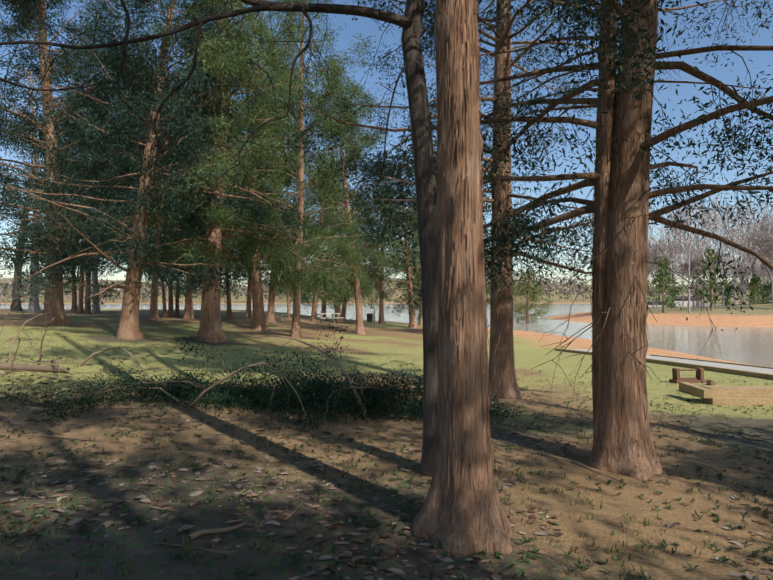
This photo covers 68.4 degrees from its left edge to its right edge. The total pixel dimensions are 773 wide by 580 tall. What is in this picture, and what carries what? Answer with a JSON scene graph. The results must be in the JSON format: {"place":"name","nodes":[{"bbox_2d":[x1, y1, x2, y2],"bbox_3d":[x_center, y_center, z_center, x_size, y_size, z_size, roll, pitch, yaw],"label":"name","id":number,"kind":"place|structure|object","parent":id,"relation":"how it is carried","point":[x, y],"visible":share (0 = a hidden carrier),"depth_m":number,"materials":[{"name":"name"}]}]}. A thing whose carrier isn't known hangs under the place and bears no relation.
{"place":"outdoors","nodes":[
{"label":"outdoors","id":0,"kind":"place"},
{"bbox_2d":[0,278,772,579],"bbox_3d":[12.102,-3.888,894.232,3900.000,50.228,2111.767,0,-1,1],"label":"ground","id":1,"kind":"structure","parent":0,"point":[401,343],"depth_m":6.06,"materials":[{"name":"brown soil"}]},
{"bbox_2d":[1,60,43,311],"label":"tree","id":2,"kind":"object","parent":1,"relation":"on","point":[35,306],"visible":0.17,"depth_m":38.14,"materials":[{"name":"green plant"}]},
{"bbox_2d":[0,136,45,310],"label":"tree","id":3,"kind":"object","parent":1,"relation":"on","point":[15,290],"visible":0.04,"depth_m":41.71,"materials":[{"name":"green plant"}]},
{"bbox_2d":[0,125,108,311],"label":"tree","id":4,"kind":"object","parent":1,"relation":"on","point":[74,307],"visible":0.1,"depth_m":36.30,"materials":[{"name":"green plant"}]},
{"bbox_2d":[19,76,100,313],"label":"tree","id":5,"kind":"object","parent":1,"relation":"on","point":[96,309],"visible":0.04,"depth_m":33.07,"materials":[{"name":"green plant"}]},
{"bbox_2d":[1,91,124,313],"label":"tree","id":6,"kind":"object","parent":1,"relation":"on","point":[80,302],"visible":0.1,"depth_m":32.77,"materials":[{"name":"green plant"}]},
{"bbox_2d":[17,54,128,313],"bbox_3d":[-16.617,-6.284,33.656,8.354,15.830,7.853,0,-1,1],"label":"tree","id":7,"kind":"object","parent":1,"relation":"on","point":[88,310],"depth_m":32.62,"materials":[{"name":"green plant"}]},
{"bbox_2d":[0,0,170,323],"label":"tree","id":8,"kind":"object","parent":1,"relation":"on","point":[55,310],"visible":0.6,"depth_m":20.76,"materials":[{"name":"green plant"}]},
{"bbox_2d":[82,96,188,317],"bbox_3d":[-12.707,-4.576,29.741,7.524,12.556,6.825,-1,-1,38],"label":"tree","id":9,"kind":"object","parent":1,"relation":"on","point":[164,315],"visible":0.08,"depth_m":28.98,"materials":[{"name":"green plant"}]},
{"bbox_2d":[103,105,204,316],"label":"tree","id":10,"kind":"object","parent":1,"relation":"on","point":[170,313],"depth_m":31.58,"materials":[{"name":"brown wood"}]},
{"bbox_2d":[0,0,313,339],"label":"tree","id":11,"kind":"object","parent":1,"relation":"on","point":[142,203],"visible":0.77,"depth_m":16.50,"materials":[{"name":"green plant"}]},
{"bbox_2d":[80,66,236,319],"bbox_3d":[-11.279,-4.701,28.241,7.346,12.826,8.240,1,-1,-29],"label":"tree","id":12,"kind":"object","parent":1,"relation":"on","point":[154,315],"visible":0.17,"depth_m":27.36,"materials":[{"name":"green plant"}]},
{"bbox_2d":[128,143,202,316],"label":"tree","id":13,"kind":"object","parent":1,"relation":"on","point":[177,313],"depth_m":32.07,"materials":[{"name":"plant"}]},
{"bbox_2d":[119,104,246,319],"bbox_3d":[-10.871,-4.666,30.673,7.494,12.990,6.588,0,-1,1],"label":"tree","id":14,"kind":"object","parent":1,"relation":"on","point":[191,311],"depth_m":30.11,"materials":[{"name":"green plant"}]},
{"bbox_2d":[125,78,279,319],"bbox_3d":[-9.696,-5.038,30.162,7.860,13.688,7.468,0,-1,1],"label":"tree","id":15,"kind":"object","parent":1,"relation":"on","point":[186,316],"visible":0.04,"depth_m":29.99,"materials":[{"name":"green plant"}]},
{"bbox_2d":[0,0,437,476],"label":"tree","id":16,"kind":"object","parent":1,"relation":"on","point":[409,22],"visible":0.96,"depth_m":5.72,"materials":[{"name":"brown plant"}]},
{"bbox_2d":[109,0,341,342],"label":"tree","id":17,"kind":"object","parent":1,"relation":"on","point":[210,328],"visible":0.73,"depth_m":18.48,"materials":[{"name":"green plant"}]},
{"bbox_2d":[152,47,337,329],"bbox_3d":[-6.590,-5.453,28.702,8.307,15.338,8.923,0,-1,1],"label":"tree","id":18,"kind":"object","parent":1,"relation":"on","point":[258,321],"visible":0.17,"depth_m":28.39,"materials":[{"name":"green plant"}]},
{"bbox_2d":[221,98,268,318],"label":"tree","id":19,"kind":"object","parent":1,"relation":"on","point":[229,315],"visible":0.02,"depth_m":34.48,"materials":[{"name":"green wood"}]},
{"bbox_2d":[0,315,531,429],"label":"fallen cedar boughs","id":20,"kind":"object","parent":1,"relation":"on","point":[284,393],"visible":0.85,"depth_m":8.80,"materials":[{"name":"green plant"}]},
{"bbox_2d":[233,77,311,317],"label":"tree","id":21,"kind":"object","parent":1,"relation":"on","point":[248,304],"visible":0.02,"depth_m":37.27,"materials":[{"name":"plant"}]},
{"bbox_2d":[234,97,340,322],"bbox_3d":[-6.436,-4.890,35.261,7.489,14.292,8.398,0,-1,1],"label":"tree","id":22,"kind":"object","parent":1,"relation":"on","point":[271,305],"visible":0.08,"depth_m":34.69,"materials":[{"name":"green plant"}]},
{"bbox_2d":[186,0,401,337],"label":"tree","id":23,"kind":"object","parent":1,"relation":"on","point":[313,281],"visible":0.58,"depth_m":25.03,"materials":[{"name":"green plant"}]},
{"bbox_2d":[263,152,331,318],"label":"tree","id":24,"kind":"object","parent":1,"relation":"on","point":[288,311],"visible":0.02,"depth_m":43.21,"materials":[{"name":"green plant"}]},
{"bbox_2d":[275,142,369,320],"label":"tree","id":25,"kind":"object","parent":1,"relation":"on","point":[314,305],"visible":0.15,"depth_m":43.62,"materials":[{"name":"green plant"}]},
{"bbox_2d":[311,313,342,323],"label":"picnic table","id":26,"kind":"object","parent":1,"relation":"on","point":[321,318],"visible":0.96,"depth_m":41.73,"materials":[{"name":"grey wood"}]},
{"bbox_2d":[303,159,362,320],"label":"tree","id":27,"kind":"object","parent":1,"relation":"on","point":[323,310],"visible":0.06,"depth_m":47.28,"materials":[{"name":"green plant"}]},
{"bbox_2d":[301,164,382,322],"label":"tree","id":28,"kind":"object","parent":1,"relation":"on","point":[336,310],"visible":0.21,"depth_m":45.54,"materials":[{"name":"green plant"}]},
{"bbox_2d":[314,197,379,322],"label":"tree","id":29,"kind":"object","parent":1,"relation":"on","point":[343,314],"visible":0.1,"depth_m":46.52,"materials":[{"name":"green plant"}]},
{"bbox_2d":[283,54,419,333],"bbox_3d":[-1.738,-5.363,32.777,9.624,16.232,9.244,0,-1,1],"label":"tree","id":30,"kind":"object","parent":1,"relation":"on","point":[352,255],"visible":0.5,"depth_m":32.02,"materials":[{"name":"green plant"}]},
{"bbox_2d":[367,313,372,321],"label":"litter bin","id":31,"kind":"object","parent":1,"relation":"on","point":[369,317],"visible":1,"depth_m":44.52,"materials":[{"name":"black metal"}]},
{"bbox_2d":[0,270,770,302],"bbox_3d":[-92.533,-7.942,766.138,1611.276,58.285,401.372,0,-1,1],"label":"shore forest","id":32,"kind":"object","parent":1,"relation":"on","point":[8,285],"visible":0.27,"depth_m":710.22,"materials":[{"name":"green plant"}]},
{"bbox_2d":[351,185,419,323],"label":"tree","id":33,"kind":"object","parent":1,"relation":"on","point":[380,284],"visible":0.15,"depth_m":50.75,"materials":[{"name":"green plant"}]},
{"bbox_2d":[0,290,772,553],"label":"fallen branches","id":34,"kind":"object","parent":1,"relation":"on","point":[52,367],"visible":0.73,"depth_m":10.62,"materials":[{"name":"brown wood"}]},
{"bbox_2d":[0,327,772,579],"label":"leaf litter","id":35,"kind":"object","parent":1,"relation":"on","point":[308,533],"depth_m":4.92,"materials":[{"name":"brown plant"}]},
{"bbox_2d":[364,184,420,327],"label":"tree","id":36,"kind":"object","parent":1,"relation":"on","point":[411,317],"visible":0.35,"depth_m":46.59,"materials":[{"name":"green plant"}]},
{"bbox_2d":[384,212,422,324],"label":"tree","id":37,"kind":"object","parent":1,"relation":"on","point":[414,281],"visible":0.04,"depth_m":53.67,"materials":[{"name":"green plant"}]},
{"bbox_2d":[401,260,419,312],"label":"tree","id":38,"kind":"object","parent":1,"relation":"on","point":[416,295],"visible":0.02,"depth_m":76.41,"materials":[{"name":"green plant"}]},
{"bbox_2d":[399,130,517,325],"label":"tree","id":39,"kind":"object","parent":1,"relation":"on","point":[417,306],"visible":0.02,"depth_m":37.37,"materials":[{"name":"green plant"}]},
{"bbox_2d":[411,0,517,556],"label":"tree","id":40,"kind":"object","parent":1,"relation":"on","point":[461,512],"visible":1,"depth_m":4.12,"materials":[{"name":"brown wood"}]},
{"bbox_2d":[313,0,657,398],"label":"tree","id":41,"kind":"object","parent":1,"relation":"on","point":[502,383],"visible":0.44,"depth_m":11.61,"materials":[{"name":"green plant"}]},
{"bbox_2d":[483,219,514,309],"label":"tree","id":42,"kind":"object","parent":1,"relation":"on","point":[489,301],"visible":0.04,"depth_m":62.99,"materials":[{"name":"green wood"}]},
{"bbox_2d":[270,0,772,479],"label":"tree","id":43,"kind":"object","parent":1,"relation":"on","point":[625,446],"visible":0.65,"depth_m":6.31,"materials":[{"name":"brown wood"}]},
{"bbox_2d":[513,267,556,322],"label":"tree","id":44,"kind":"object","parent":1,"relation":"on","point":[526,308],"visible":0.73,"depth_m":84.71,"materials":[{"name":"green plant"}]},
{"bbox_2d":[425,0,772,452],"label":"tree stem","id":45,"kind":"object","parent":1,"relation":"on","point":[609,19],"visible":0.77,"depth_m":6.41,"materials":[{"name":"plant"}]},
{"bbox_2d":[555,348,772,379],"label":"path edging","id":46,"kind":"object","parent":1,"relation":"on","point":[734,371],"visible":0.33,"depth_m":20.00,"materials":[{"name":"grey concrete"}]},
{"bbox_2d":[568,349,772,373],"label":"footpath","id":47,"kind":"structure","parent":1,"relation":"on","point":[746,368],"depth_m":20.66,"materials":[{"name":"grey concrete"}]},
{"bbox_2d":[647,295,702,305],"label":"bank house roofs","id":48,"kind":"structure","parent":1,"relation":"on","point":[679,297],"depth_m":208.66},
{"bbox_2d":[669,368,714,384],"bbox_3d":[8.363,2.375,15.537,0.930,0.420,0.944,0,-1,1],"label":"bench","id":49,"kind":"object","parent":1,"relation":"on","point":[698,378],"visible":0.96,"depth_m":15.72,"materials":[{"name":"brown wood"}]},
{"bbox_2d":[647,248,771,312],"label":"evergreen trees","id":50,"kind":"object","parent":1,"relation":"on","point":[661,279],"visible":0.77,"depth_m":95.07,"materials":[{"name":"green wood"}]},
{"bbox_2d":[647,191,772,312],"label":"bare trees","id":51,"kind":"object","parent":1,"relation":"on","point":[760,246],"visible":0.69,"depth_m":118.28,"materials":[{"name":"grey plant"}]},
{"bbox_2d":[679,382,772,405],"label":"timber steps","id":52,"kind":"structure","parent":1,"relation":"on","point":[735,395],"depth_m":12.03,"materials":[{"name":"brown wood"}]},
{"bbox_2d":[0,303,772,366],"bbox_3d":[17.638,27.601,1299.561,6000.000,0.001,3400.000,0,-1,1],"label":"lake water","id":53,"kind":"structure","parent":0,"point":[750,345],"depth_m":63.37,"materials":[{"name":"grey liquid"}]},
{"bbox_2d":[0,0,772,285],"label":"sky","id":54,"kind":"structure","parent":0,"point":[761,60],"materials":[{"name":"blue"}]},
{"bbox_2d":[648,301,702,306],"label":"bank house walls","id":55,"kind":"structure","parent":0,"point":[686,302],"depth_m":206.72,"materials":[{"name":"white paint"}]},
{"bbox_2d":[696,302,771,306],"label":"bank road","id":56,"kind":"structure","parent":0,"point":[737,304],"depth_m":135.88,"materials":[{"name":"grey asphalt"}]}
]}

